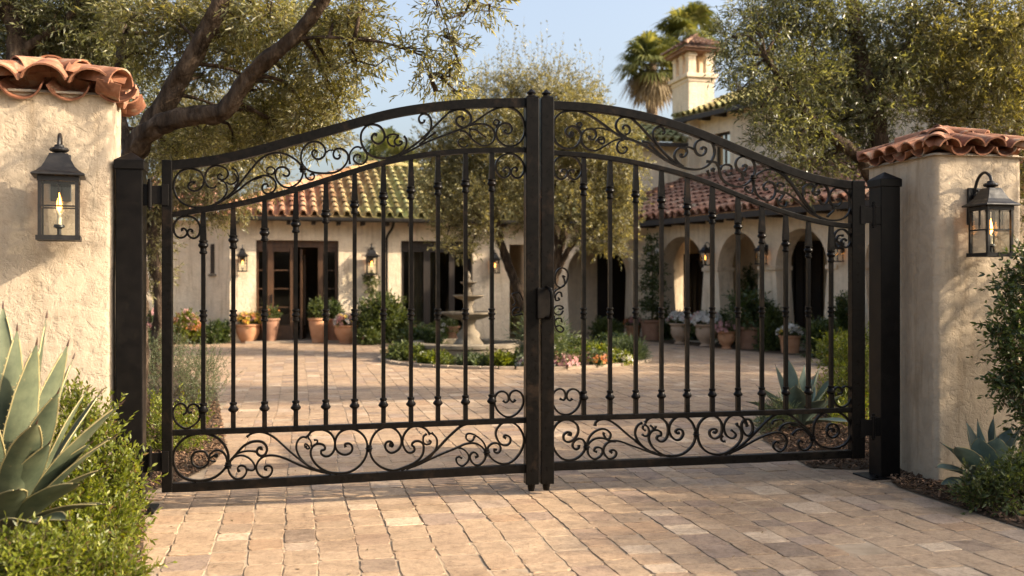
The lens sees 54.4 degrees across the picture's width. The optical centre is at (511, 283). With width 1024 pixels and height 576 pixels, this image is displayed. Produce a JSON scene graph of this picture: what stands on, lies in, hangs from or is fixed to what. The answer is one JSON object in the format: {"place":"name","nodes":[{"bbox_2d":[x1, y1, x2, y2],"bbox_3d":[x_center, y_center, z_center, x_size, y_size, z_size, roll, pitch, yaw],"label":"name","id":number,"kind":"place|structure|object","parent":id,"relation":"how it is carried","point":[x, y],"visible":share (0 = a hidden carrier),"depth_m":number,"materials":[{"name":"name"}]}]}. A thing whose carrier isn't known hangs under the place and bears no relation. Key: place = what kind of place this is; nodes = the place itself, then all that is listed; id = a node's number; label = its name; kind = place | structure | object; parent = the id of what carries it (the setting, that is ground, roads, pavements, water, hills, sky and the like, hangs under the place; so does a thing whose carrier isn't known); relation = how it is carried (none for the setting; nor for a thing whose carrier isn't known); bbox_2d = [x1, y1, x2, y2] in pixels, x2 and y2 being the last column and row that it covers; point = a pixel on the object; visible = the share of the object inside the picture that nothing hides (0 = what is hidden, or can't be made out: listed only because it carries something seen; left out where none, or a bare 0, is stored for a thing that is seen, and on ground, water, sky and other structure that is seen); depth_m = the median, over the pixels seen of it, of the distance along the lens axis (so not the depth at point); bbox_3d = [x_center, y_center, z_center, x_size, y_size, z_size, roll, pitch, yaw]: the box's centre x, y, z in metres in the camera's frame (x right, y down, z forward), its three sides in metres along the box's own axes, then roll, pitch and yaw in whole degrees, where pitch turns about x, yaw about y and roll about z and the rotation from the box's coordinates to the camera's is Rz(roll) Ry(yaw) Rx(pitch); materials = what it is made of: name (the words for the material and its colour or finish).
{"place":"outdoors","nodes":[
{"label":"outdoors","id":0,"kind":"place"},
{"bbox_2d":[0,0,1023,219],"label":"sky","id":1,"kind":"structure","parent":0,"point":[606,25],"materials":[{"name":"blue"}]},
{"bbox_2d":[142,336,1023,575],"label":"paving","id":2,"kind":"structure","parent":0,"point":[686,524],"depth_m":6.80,"materials":[{"name":"stone pavers"}]},
{"bbox_2d":[5,499,147,571],"bbox_3d":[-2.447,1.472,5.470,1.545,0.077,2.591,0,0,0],"label":"bark mulch","id":3,"kind":"object","parent":2,"relation":"on","point":[138,560],"visible":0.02,"depth_m":5.66,"materials":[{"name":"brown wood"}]},
{"bbox_2d":[0,301,124,542],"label":"agave","id":4,"kind":"object","parent":3,"relation":"on","point":[35,470],"visible":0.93,"depth_m":4.94,"materials":[{"name":"green plant"}]},
{"bbox_2d":[0,55,145,485],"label":"gate pillar","id":5,"kind":"structure","parent":3,"relation":"on","point":[82,106],"depth_m":6.39,"materials":[{"name":"paint"}]},
{"bbox_2d":[30,133,85,241],"bbox_3d":[-2.826,-0.606,6.214,0.303,0.682,0.361,0,0,-21],"label":"wall lantern","id":6,"kind":"object","parent":5,"relation":"attached to","point":[59,171],"depth_m":6.12,"materials":[{"name":"metal"}]},
{"bbox_2d":[0,509,177,575],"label":"shrub","id":7,"kind":"object","parent":3,"relation":"on","point":[57,554],"visible":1,"depth_m":4.55,"materials":[{"name":"green plant"}]},
{"bbox_2d":[23,368,167,559],"bbox_3d":[-2.450,1.028,5.581,1.172,1.068,0.901,0,0,34],"label":"shrub","id":8,"kind":"object","parent":3,"relation":"on","point":[99,487],"visible":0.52,"depth_m":5.59,"materials":[{"name":"green plant"}]},
{"bbox_2d":[114,153,158,514],"bbox_3d":[-2.528,0.319,6.559,0.352,2.362,0.270,0,0,-12],"label":"gate post","id":9,"kind":"object","parent":2,"relation":"on","point":[131,169],"visible":0.69,"depth_m":6.48,"materials":[{"name":"metal"}]},
{"bbox_2d":[143,89,538,492],"bbox_3d":[-1.130,0.044,6.800,2.685,2.856,0.091,0,0,-12],"label":"gate leaf","id":10,"kind":"object","parent":9,"relation":"attached to","point":[162,195],"visible":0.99,"depth_m":6.80,"materials":[{"name":"metal"}]},
{"bbox_2d":[146,367,226,491],"bbox_3d":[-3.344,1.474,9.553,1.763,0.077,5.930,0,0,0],"label":"bark mulch","id":11,"kind":"object","parent":2,"relation":"on","point":[183,454],"visible":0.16,"depth_m":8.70,"materials":[{"name":"brown wood"}]},
{"bbox_2d":[0,0,162,111],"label":"olive tree","id":12,"kind":"object","parent":11,"relation":"on","point":[49,27],"visible":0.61,"depth_m":10.57,"materials":[{"name":"green plant"}]},
{"bbox_2d":[146,382,220,453],"bbox_3d":[-3.113,1.344,9.023,0.968,0.886,0.916,0,0,0],"label":"shrub","id":13,"kind":"object","parent":11,"relation":"on","point":[157,419],"visible":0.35,"depth_m":8.96,"materials":[{"name":"green plant"}]},
{"bbox_2d":[147,316,243,410],"bbox_3d":[-4.047,0.995,11.917,1.668,1.220,1.452,0,0,0],"label":"rosemary bush","id":14,"kind":"object","parent":11,"relation":"on","point":[189,368],"visible":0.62,"depth_m":11.93,"materials":[{"name":"green plant"}]},
{"bbox_2d":[121,71,363,377],"bbox_3d":[-4.671,-0.987,15.856,4.339,5.041,2.263,0,0,16],"label":"olive tree","id":15,"kind":"object","parent":11,"relation":"on","point":[154,235],"visible":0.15,"depth_m":15.59,"materials":[{"name":"green plant"}]},
{"bbox_2d":[75,0,520,444],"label":"olive tree","id":16,"kind":"object","parent":11,"relation":"on","point":[206,29],"visible":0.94,"depth_m":8.81,"materials":[{"name":"green plant"}]},
{"bbox_2d":[173,308,200,343],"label":"shrub","id":17,"kind":"object","parent":2,"relation":"on","point":[193,326],"visible":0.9,"depth_m":24.48,"materials":[{"name":"green plant"}]},
{"bbox_2d":[197,317,230,343],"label":"shrub","id":18,"kind":"object","parent":2,"relation":"on","point":[218,328],"visible":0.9,"depth_m":24.74,"materials":[{"name":"green plant"}]},
{"bbox_2d":[236,310,261,342],"bbox_3d":[-6.645,1.077,25.130,0.790,0.846,0.746,0,0,-31],"label":"flower pot","id":19,"kind":"object","parent":2,"relation":"on","point":[246,331],"visible":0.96,"depth_m":24.92,"materials":[{"name":"ceramic"}]},
{"bbox_2d":[260,304,282,340],"bbox_3d":[-6.109,0.968,25.141,0.672,1.064,0.645,0,0,44],"label":"flower pot","id":20,"kind":"object","parent":2,"relation":"on","point":[272,326],"visible":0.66,"depth_m":24.99,"materials":[{"name":"ceramic"}]},
{"bbox_2d":[306,296,329,342],"bbox_3d":[-4.897,0.888,25.146,0.640,1.223,0.661,0,0,-21],"label":"flower pot","id":21,"kind":"object","parent":2,"relation":"on","point":[316,322],"visible":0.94,"depth_m":24.97,"materials":[{"name":"ceramic"}]},
{"bbox_2d":[328,297,345,339],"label":"flower pot","id":22,"kind":"object","parent":2,"relation":"on","point":[334,308],"visible":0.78,"depth_m":25.35,"materials":[{"name":"ceramic"}]},
{"bbox_2d":[331,312,358,343],"bbox_3d":[-4.144,1.091,24.861,0.800,0.818,0.809,0,0,36],"label":"flower pot","id":23,"kind":"object","parent":2,"relation":"on","point":[343,329],"visible":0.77,"depth_m":24.64,"materials":[{"name":"ceramic"}]},
{"bbox_2d":[352,325,380,344],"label":"shrub","id":24,"kind":"object","parent":2,"relation":"on","point":[369,336],"visible":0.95,"depth_m":24.26,"materials":[{"name":"green plant"}]},
{"bbox_2d":[388,358,515,367],"bbox_3d":[0.063,1.470,20.000,5.235,0.001,5.237,0,0,0],"label":"planting bed","id":25,"kind":"object","parent":2,"relation":"on","point":[415,362],"visible":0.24,"depth_m":18.73,"materials":[{"name":"soil"}]},
{"bbox_2d":[386,338,425,360],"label":"shrub","id":26,"kind":"object","parent":25,"relation":"on","point":[398,351],"visible":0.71,"depth_m":18.97,"materials":[{"name":"green plant"}]},
{"bbox_2d":[397,322,448,343],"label":"shrub","id":27,"kind":"object","parent":25,"relation":"on","point":[420,332],"visible":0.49,"depth_m":20.55,"materials":[{"name":"green plant"}]},
{"bbox_2d":[414,348,453,364],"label":"shrub","id":28,"kind":"object","parent":25,"relation":"on","point":[423,360],"visible":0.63,"depth_m":18.10,"materials":[{"name":"green plant"}]},
{"bbox_2d":[413,270,522,356],"bbox_3d":[-0.874,0.625,20.000,2.400,1.790,2.400,0,0,0],"label":"fountain","id":29,"kind":"object","parent":25,"relation":"on","point":[476,343],"visible":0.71,"depth_m":19.73,"materials":[{"name":"stone"}]},
{"bbox_2d":[456,352,487,365],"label":"shrub","id":30,"kind":"object","parent":25,"relation":"on","point":[476,359],"visible":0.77,"depth_m":17.73,"materials":[{"name":"green plant"}]},
{"bbox_2d":[481,349,516,368],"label":"shrub","id":31,"kind":"object","parent":25,"relation":"on","point":[501,358],"visible":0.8,"depth_m":17.60,"materials":[{"name":"green plant"}]},
{"bbox_2d":[380,338,625,364],"bbox_3d":[-0.046,1.402,19.926,5.305,0.529,4.968,0,0,0],"label":"ground cover","id":32,"kind":"object","parent":25,"relation":"on","point":[445,359],"visible":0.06,"depth_m":18.00,"materials":[{"name":"green plant"}]},
{"bbox_2d":[514,351,523,365],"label":"shrub","id":33,"kind":"object","parent":25,"relation":"on","point":[519,360],"visible":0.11,"depth_m":17.50,"materials":[{"name":"green plant"}]},
{"bbox_2d":[397,20,656,339],"bbox_3d":[0.300,-2.050,20.839,5.354,7.167,3.312,0,0,0],"label":"olive tree","id":34,"kind":"object","parent":25,"relation":"on","point":[596,170],"visible":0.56,"depth_m":20.27,"materials":[{"name":"green plant"}]},
{"bbox_2d":[502,306,579,354],"bbox_3d":[0.527,0.971,18.049,1.454,1.363,1.388,0,0,0],"label":"shrub","id":35,"kind":"object","parent":25,"relation":"on","point":[559,341],"visible":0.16,"depth_m":17.93,"materials":[{"name":"green plant"}]},
{"bbox_2d":[554,351,580,365],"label":"shrub","id":36,"kind":"object","parent":25,"relation":"on","point":[570,358],"visible":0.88,"depth_m":17.52,"materials":[{"name":"pink plant"}]},
{"bbox_2d":[554,346,592,355],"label":"shrub","id":37,"kind":"object","parent":25,"relation":"on","point":[577,350],"visible":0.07,"depth_m":18.09,"materials":[{"name":"green plant"}]},
{"bbox_2d":[563,336,604,348],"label":"shrub","id":38,"kind":"object","parent":25,"relation":"on","point":[577,343],"visible":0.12,"depth_m":19.02,"materials":[{"name":"green plant"}]},
{"bbox_2d":[580,348,612,366],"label":"shrub","id":39,"kind":"object","parent":25,"relation":"on","point":[602,354],"visible":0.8,"depth_m":17.79,"materials":[{"name":"green plant"}]},
{"bbox_2d":[586,341,619,362],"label":"shrub","id":40,"kind":"object","parent":25,"relation":"on","point":[602,347],"visible":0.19,"depth_m":18.29,"materials":[{"name":"green plant"}]},
{"bbox_2d":[595,330,632,343],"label":"shrub","id":41,"kind":"object","parent":25,"relation":"on","point":[616,334],"visible":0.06,"depth_m":19.88,"materials":[{"name":"green plant"}]},
{"bbox_2d":[614,348,632,365],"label":"shrub","id":42,"kind":"object","parent":25,"relation":"on","point":[627,358],"visible":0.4,"depth_m":18.23,"materials":[{"name":"green plant"}]},
{"bbox_2d":[598,333,652,362],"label":"shrub","id":43,"kind":"object","parent":25,"relation":"on","point":[626,342],"visible":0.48,"depth_m":18.96,"materials":[{"name":"green plant"}]},
{"bbox_2d":[378,355,651,369],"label":"bed kerb","id":44,"kind":"structure","parent":2,"relation":"on","point":[641,361],"depth_m":17.60,"materials":[{"name":"beige stone"}]},
{"bbox_2d":[146,13,1023,360],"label":"villa","id":45,"kind":"object","parent":2,"relation":"on","point":[694,103],"visible":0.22,"depth_m":26.26,"materials":[{"name":"paint"}]},
{"bbox_2d":[208,244,215,275],"bbox_3d":[-7.631,-0.590,25.332,0.270,0.820,0.048,0,0,34],"label":"slot window","id":46,"kind":"structure","parent":45,"relation":"in","point":[211,245],"depth_m":25.32,"materials":[{"name":"brown glass"}]},
{"bbox_2d":[236,245,248,271],"bbox_3d":[-6.741,-0.632,24.898,0.303,0.682,0.361,0,0,-14],"label":"wall lantern","id":47,"kind":"object","parent":45,"relation":"attached to","point":[242,254],"depth_m":24.78,"materials":[{"name":"metal"}]},
{"bbox_2d":[256,240,337,339],"bbox_3d":[-5.520,0.176,25.608,2.060,2.548,0.160,0,0,-14],"label":"entrance door","id":48,"kind":"structure","parent":45,"relation":"in","point":[285,332],"depth_m":25.52,"materials":[{"name":"brown wood"}]},
{"bbox_2d":[300,249,305,338],"bbox_3d":[-5.451,0.280,25.985,0.050,2.320,0.720,0,0,-4],"label":"open door","id":49,"kind":"structure","parent":45,"relation":"in","point":[302,252],"depth_m":25.67,"materials":[{"name":"brown wood"}]},
{"bbox_2d":[364,243,378,274],"bbox_3d":[-3.615,-0.630,25.640,0.363,0.819,0.434,0,0,-14],"label":"wall lantern","id":50,"kind":"object","parent":45,"relation":"attached to","point":[371,255],"depth_m":25.51,"materials":[{"name":"metal"}]},
{"bbox_2d":[361,271,380,299],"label":"hanging plant","id":51,"kind":"object","parent":50,"relation":"hanging from","point":[370,290],"visible":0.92,"depth_m":25.69,"materials":[{"name":"green plant"}]},
{"bbox_2d":[401,241,471,325],"bbox_3d":[-2.045,0.166,26.567,1.910,2.568,0.280,0,0,-14],"label":"patio door","id":52,"kind":"structure","parent":45,"relation":"in","point":[428,255],"depth_m":26.54,"materials":[{"name":"brown wood"}]},
{"bbox_2d":[489,249,500,273],"bbox_3d":[-0.460,-0.585,26.473,0.288,0.648,0.343,0,0,-14],"label":"wall lantern","id":53,"kind":"object","parent":45,"relation":"attached to","point":[496,258],"depth_m":26.38,"materials":[{"name":"metal"}]},
{"bbox_2d":[597,251,625,331],"bbox_3d":[2.939,0.275,29.575,0.939,2.450,0.055,0,0,-14],"label":"porch door","id":54,"kind":"structure","parent":45,"relation":"in","point":[618,276],"depth_m":29.57,"materials":[{"name":"brown wood"}]},
{"bbox_2d":[683,253,703,313],"bbox_3d":[5.385,0.310,29.468,0.095,2.380,0.885,0,0,-28],"label":"loggia door","id":55,"kind":"structure","parent":45,"relation":"in","point":[696,273],"depth_m":29.40,"materials":[{"name":"brown wood"}]},
{"bbox_2d":[698,242,709,265],"bbox_3d":[4.816,-0.734,24.712,0.311,0.587,0.260,0,0,-28],"label":"wall lantern","id":56,"kind":"object","parent":45,"relation":"attached to","point":[705,249],"depth_m":24.66,"materials":[{"name":"metal"}]},
{"bbox_2d":[717,132,729,165],"bbox_3d":[6.403,-4.000,29.751,0.080,1.000,0.730,0,0,-28],"label":"window","id":57,"kind":"structure","parent":45,"relation":"in","point":[728,133],"depth_m":30.00,"materials":[{"name":"brown wood"}]},
{"bbox_2d":[735,263,758,325],"bbox_3d":[6.234,0.445,26.541,1.047,2.009,0.948,0,0,0],"label":"potted tree","id":58,"kind":"object","parent":45,"relation":"on","point":[750,280],"visible":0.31,"depth_m":26.48,"materials":[{"name":"green plant"}]},
{"bbox_2d":[754,242,767,263],"bbox_3d":[5.754,-0.717,22.933,0.296,0.560,0.248,0,0,-28],"label":"wall lantern","id":59,"kind":"object","parent":45,"relation":"attached to","point":[765,249],"depth_m":22.93,"materials":[{"name":"metal"}]},
{"bbox_2d":[792,240,822,339],"bbox_3d":[7.527,0.210,25.368,0.095,2.580,1.019,0,0,-28],"label":"loggia door","id":60,"kind":"structure","parent":45,"relation":"in","point":[798,256],"depth_m":25.46,"materials":[{"name":"brown wood"}]},
{"bbox_2d":[835,238,843,261],"bbox_3d":[6.844,-0.702,20.878,0.267,0.505,0.224,0,0,-28],"label":"wall lantern","id":61,"kind":"object","parent":45,"relation":"attached to","point":[842,252],"depth_m":20.81,"materials":[{"name":"metal"}]},
{"bbox_2d":[587,315,624,339],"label":"shrub","id":62,"kind":"object","parent":2,"relation":"on","point":[600,325],"visible":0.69,"depth_m":26.38,"materials":[{"name":"green plant"}]},
{"bbox_2d":[623,315,640,338],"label":"flower pot","id":63,"kind":"object","parent":2,"relation":"on","point":[629,327],"visible":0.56,"depth_m":26.82,"materials":[{"name":"ceramic"}]},
{"bbox_2d":[720,283,775,348],"bbox_3d":[5.527,0.736,22.753,1.517,1.528,1.423,0,0,4],"label":"flower pot","id":64,"kind":"object","parent":2,"relation":"on","point":[749,305],"visible":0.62,"depth_m":22.60,"materials":[{"name":"ceramic"}]},
{"bbox_2d":[640,338,866,357],"bbox_3d":[5.593,1.490,22.380,1.100,0.001,10.079,0,0,-28],"label":"planting bed","id":65,"kind":"object","parent":2,"relation":"on","point":[699,343],"depth_m":23.50,"materials":[{"name":"soil"}]},
{"bbox_2d":[638,228,671,339],"bbox_3d":[3.707,0.009,26.352,1.135,2.982,0.986,0,0,-15],"label":"shrub","id":66,"kind":"object","parent":65,"relation":"on","point":[650,328],"visible":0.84,"depth_m":26.25,"materials":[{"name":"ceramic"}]},
{"bbox_2d":[650,309,672,339],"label":"potted plant","id":67,"kind":"object","parent":65,"relation":"on","point":[667,333],"visible":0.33,"depth_m":26.18,"materials":[{"name":"green plant"}]},
{"bbox_2d":[665,309,691,343],"bbox_3d":[4.172,1.061,24.636,0.765,0.878,0.728,0,0,33],"label":"flower pot","id":68,"kind":"object","parent":65,"relation":"on","point":[675,320],"visible":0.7,"depth_m":24.45,"materials":[{"name":"ceramic"}]},
{"bbox_2d":[690,312,697,339],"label":"shrub","id":69,"kind":"object","parent":65,"relation":"on","point":[694,337],"visible":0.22,"depth_m":25.50,"materials":[{"name":"green plant"}]},
{"bbox_2d":[690,310,722,346],"bbox_3d":[4.616,1.044,23.674,0.861,0.912,0.775,0,0,28],"label":"flower pot","id":70,"kind":"object","parent":65,"relation":"on","point":[701,318],"visible":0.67,"depth_m":23.50,"materials":[{"name":"ceramic"}]},
{"bbox_2d":[715,319,735,348],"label":"flower pot","id":71,"kind":"object","parent":65,"relation":"on","point":[726,337],"visible":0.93,"depth_m":22.64,"materials":[{"name":"ceramic"}]},
{"bbox_2d":[715,310,741,345],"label":"shrub","id":72,"kind":"object","parent":65,"relation":"on","point":[724,316],"visible":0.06,"depth_m":24.01,"materials":[{"name":"green plant"}]},
{"bbox_2d":[751,302,788,351],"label":"shrub","id":73,"kind":"object","parent":65,"relation":"on","point":[773,321],"visible":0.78,"depth_m":22.02,"materials":[{"name":"green plant"}]},
{"bbox_2d":[775,321,803,352],"bbox_3d":[5.994,1.155,21.376,0.676,0.690,0.645,0,0,36],"label":"flower pot","id":74,"kind":"object","parent":65,"relation":"on","point":[794,335],"visible":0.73,"depth_m":21.20,"materials":[{"name":"ceramic"}]},
{"bbox_2d":[795,315,846,357],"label":"shrub","id":75,"kind":"object","parent":65,"relation":"on","point":[822,325],"visible":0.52,"depth_m":19.87,"materials":[{"name":"green plant"}]},
{"bbox_2d":[828,290,847,333],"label":"shrub","id":76,"kind":"object","parent":65,"relation":"on","point":[841,311],"visible":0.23,"depth_m":20.24,"materials":[{"name":"green plant"}]},
{"bbox_2d":[853,172,907,480],"bbox_3d":[2.876,0.319,7.728,0.350,2.362,0.270,0,0,-12],"label":"gate post","id":77,"kind":"object","parent":2,"relation":"on","point":[884,327],"visible":0.91,"depth_m":7.65,"materials":[{"name":"metal"}]},
{"bbox_2d":[537,89,880,490],"bbox_3d":[1.507,0.044,7.299,2.721,2.856,0.210,0,0,-12],"label":"gate leaf","id":78,"kind":"object","parent":77,"relation":"attached to","point":[859,214],"visible":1,"depth_m":7.31,"materials":[{"name":"metal"}]},
{"bbox_2d":[758,371,1023,469],"bbox_3d":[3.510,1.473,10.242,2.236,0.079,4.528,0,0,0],"label":"bark mulch","id":79,"kind":"object","parent":2,"relation":"on","point":[793,442],"visible":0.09,"depth_m":9.27,"materials":[{"name":"brown wood"}]},
{"bbox_2d":[747,392,800,436],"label":"grass tuft","id":80,"kind":"object","parent":79,"relation":"on","point":[763,418],"visible":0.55,"depth_m":9.63,"materials":[{"name":"green plant"}]},
{"bbox_2d":[746,358,846,425],"bbox_3d":[2.862,1.111,10.188,1.019,0.703,0.979,0,0,0],"label":"agave","id":81,"kind":"object","parent":79,"relation":"on","point":[797,388],"visible":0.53,"depth_m":10.12,"materials":[{"name":"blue plant"}]},
{"bbox_2d":[699,0,946,210],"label":"olive tree","id":82,"kind":"object","parent":79,"relation":"on","point":[832,130],"visible":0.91,"depth_m":11.84,"materials":[{"name":"green plant"}]},
{"bbox_2d":[811,321,868,427],"bbox_3d":[3.833,1.020,11.323,1.102,1.383,2.444,0,0,31],"label":"shrub","id":83,"kind":"object","parent":79,"relation":"on","point":[841,374],"visible":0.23,"depth_m":11.28,"materials":[{"name":"green plant"}]},
{"bbox_2d":[865,0,1023,232],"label":"olive tree","id":84,"kind":"object","parent":79,"relation":"on","point":[1001,73],"visible":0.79,"depth_m":11.98,"materials":[{"name":"green plant"}]},
{"bbox_2d":[890,468,1023,527],"bbox_3d":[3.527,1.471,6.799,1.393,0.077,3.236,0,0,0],"label":"bark mulch","id":85,"kind":"object","parent":2,"relation":"on","point":[903,481],"visible":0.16,"depth_m":7.14,"materials":[{"name":"brown wood"}]},
{"bbox_2d":[856,124,1023,483],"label":"gate pillar","id":86,"kind":"structure","parent":85,"relation":"on","point":[937,169],"depth_m":7.49,"materials":[{"name":"paint"}]},
{"bbox_2d":[962,171,1020,256],"bbox_3d":[3.499,-0.512,7.311,0.281,0.635,0.336,0,0,-12],"label":"wall lantern","id":87,"kind":"object","parent":86,"relation":"attached to","point":[999,204],"depth_m":7.26,"materials":[{"name":"metal"}]},
{"bbox_2d":[936,416,1022,485],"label":"agave","id":88,"kind":"object","parent":85,"relation":"on","point":[980,447],"visible":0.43,"depth_m":6.86,"materials":[{"name":"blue plant"}]},
{"bbox_2d":[937,436,1023,516],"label":"shrub","id":89,"kind":"object","parent":85,"relation":"on","point":[1008,479],"visible":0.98,"depth_m":6.46,"materials":[{"name":"green plant"}]},
{"bbox_2d":[966,235,1023,450],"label":"shrub","id":90,"kind":"object","parent":85,"relation":"on","point":[1010,385],"visible":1,"depth_m":6.97,"materials":[{"name":"green plant"}]},
{"label":"planting bed","id":91,"kind":"structure","parent":2,"relation":"on","visible":0},
{"bbox_2d":[351,288,408,342],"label":"shrub","id":92,"kind":"object","parent":91,"relation":"on","point":[369,315],"visible":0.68,"depth_m":24.68,"materials":[{"name":"green plant"}]},
{"bbox_2d":[386,308,416,343],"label":"shrub","id":93,"kind":"object","parent":91,"relation":"on","point":[401,324],"visible":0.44,"depth_m":24.96,"materials":[{"name":"green plant"}]},
{"bbox_2d":[430,318,460,338],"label":"shrub","id":94,"kind":"object","parent":91,"relation":"on","point":[443,327],"visible":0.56,"depth_m":25.73,"materials":[{"name":"green plant"}]},
{"bbox_2d":[444,317,459,338],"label":"flower pot","id":95,"kind":"object","parent":91,"relation":"on","point":[452,335],"visible":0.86,"depth_m":25.76,"materials":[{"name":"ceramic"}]},
{"label":"ground","id":96,"kind":"structure","parent":0,"visible":0},
{"bbox_2d":[348,126,419,170],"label":"fan palm","id":97,"kind":"object","parent":96,"relation":"on","point":[384,149],"visible":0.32,"depth_m":43.51,"materials":[{"name":"green plant"}]},
{"bbox_2d":[611,30,680,141],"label":"fan palm","id":98,"kind":"object","parent":96,"relation":"on","point":[650,87],"visible":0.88,"depth_m":46.37,"materials":[{"name":"green plant"}]},
{"bbox_2d":[651,0,733,83],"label":"fan palm","id":99,"kind":"object","parent":96,"relation":"on","point":[696,13],"visible":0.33,"depth_m":48.11,"materials":[{"name":"green plant"}]},
{"bbox_2d":[813,327,866,364],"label":"shrub","id":100,"kind":"object","parent":96,"relation":"on","point":[823,348],"visible":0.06,"depth_m":18.09,"materials":[{"name":"green plant"}]},
{"label":"planting bed","id":101,"kind":"structure","parent":0,"visible":0},
{"bbox_2d":[146,303,175,342],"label":"shrub","id":102,"kind":"object","parent":101,"relation":"on","point":[149,317],"visible":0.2,"depth_m":23.95,"materials":[{"name":"green plant"}]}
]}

